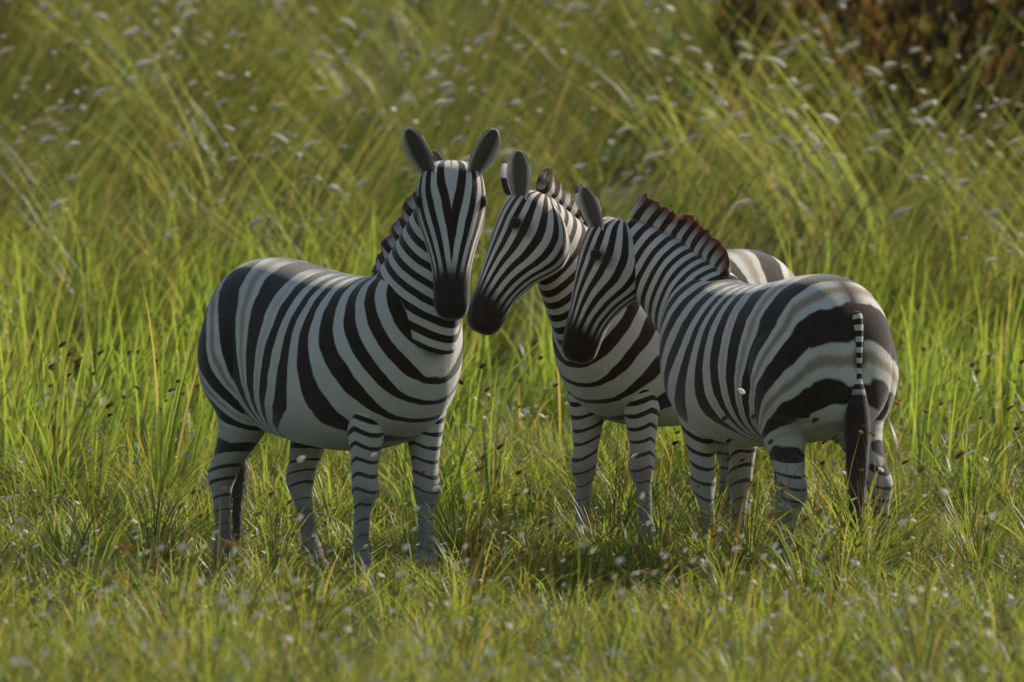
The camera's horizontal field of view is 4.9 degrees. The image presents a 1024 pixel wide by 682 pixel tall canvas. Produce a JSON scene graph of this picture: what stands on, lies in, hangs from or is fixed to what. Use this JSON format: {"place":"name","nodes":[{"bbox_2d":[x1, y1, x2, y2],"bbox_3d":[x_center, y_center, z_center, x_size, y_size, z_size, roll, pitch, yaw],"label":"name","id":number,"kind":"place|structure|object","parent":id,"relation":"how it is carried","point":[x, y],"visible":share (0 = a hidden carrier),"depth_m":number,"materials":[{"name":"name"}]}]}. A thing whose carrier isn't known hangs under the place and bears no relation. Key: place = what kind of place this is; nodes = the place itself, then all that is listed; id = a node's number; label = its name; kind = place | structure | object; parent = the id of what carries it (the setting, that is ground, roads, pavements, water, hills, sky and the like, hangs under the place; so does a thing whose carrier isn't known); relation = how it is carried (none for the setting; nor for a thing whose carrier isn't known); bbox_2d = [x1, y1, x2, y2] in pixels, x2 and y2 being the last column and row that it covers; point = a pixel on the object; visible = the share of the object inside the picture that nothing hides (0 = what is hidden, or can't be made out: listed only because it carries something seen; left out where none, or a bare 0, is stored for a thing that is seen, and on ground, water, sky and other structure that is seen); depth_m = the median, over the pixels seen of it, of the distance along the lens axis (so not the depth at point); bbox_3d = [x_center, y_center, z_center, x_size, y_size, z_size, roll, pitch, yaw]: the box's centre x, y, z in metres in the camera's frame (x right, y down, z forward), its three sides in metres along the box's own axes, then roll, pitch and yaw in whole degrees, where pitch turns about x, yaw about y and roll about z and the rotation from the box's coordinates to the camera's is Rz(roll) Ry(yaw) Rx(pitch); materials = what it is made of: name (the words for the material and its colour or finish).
{"place":"outdoors","nodes":[
{"label":"outdoors","id":0,"kind":"place"},
{"bbox_2d":[0,329,1023,681],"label":"short grass","id":1,"kind":"structure","parent":0,"point":[386,531],"depth_m":47.03,"materials":[{"name":"green plant"}]},
{"bbox_2d":[0,0,1023,652],"bbox_3d":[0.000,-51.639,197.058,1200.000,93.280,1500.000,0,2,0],"label":"ground","id":2,"kind":"structure","parent":0,"point":[622,192],"depth_m":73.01,"materials":[{"name":"green plant"}]},
{"bbox_2d":[197,127,499,586],"bbox_3d":[-0.630,0.056,48.953,0.663,1.895,1.798,-2,3,-38],"label":"zebra","id":3,"kind":"object","parent":2,"relation":"on","point":[312,362],"visible":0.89,"depth_m":48.68},
{"bbox_2d":[0,134,1023,525],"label":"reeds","id":4,"kind":"object","parent":2,"relation":"on","point":[912,358],"depth_m":57.53,"materials":[{"name":"green plant"}]},
{"bbox_2d":[0,0,1023,177],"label":"shrubs","id":5,"kind":"object","parent":2,"relation":"on","point":[964,10],"visible":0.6,"depth_m":72.33,"materials":[{"name":"brown plant"}]},
{"bbox_2d":[467,150,794,558],"bbox_3d":[0.520,0.050,50.767,0.635,1.758,2.022,2,3,42],"label":"zebra","id":6,"kind":"object","parent":2,"relation":"on","point":[537,236],"visible":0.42,"depth_m":50.43},
{"bbox_2d":[562,184,898,583],"bbox_3d":[0.923,0.175,49.483,0.701,1.614,1.875,-1,3,-31],"label":"zebra","id":7,"kind":"object","parent":2,"relation":"on","point":[792,357],"visible":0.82,"depth_m":49.08}
]}

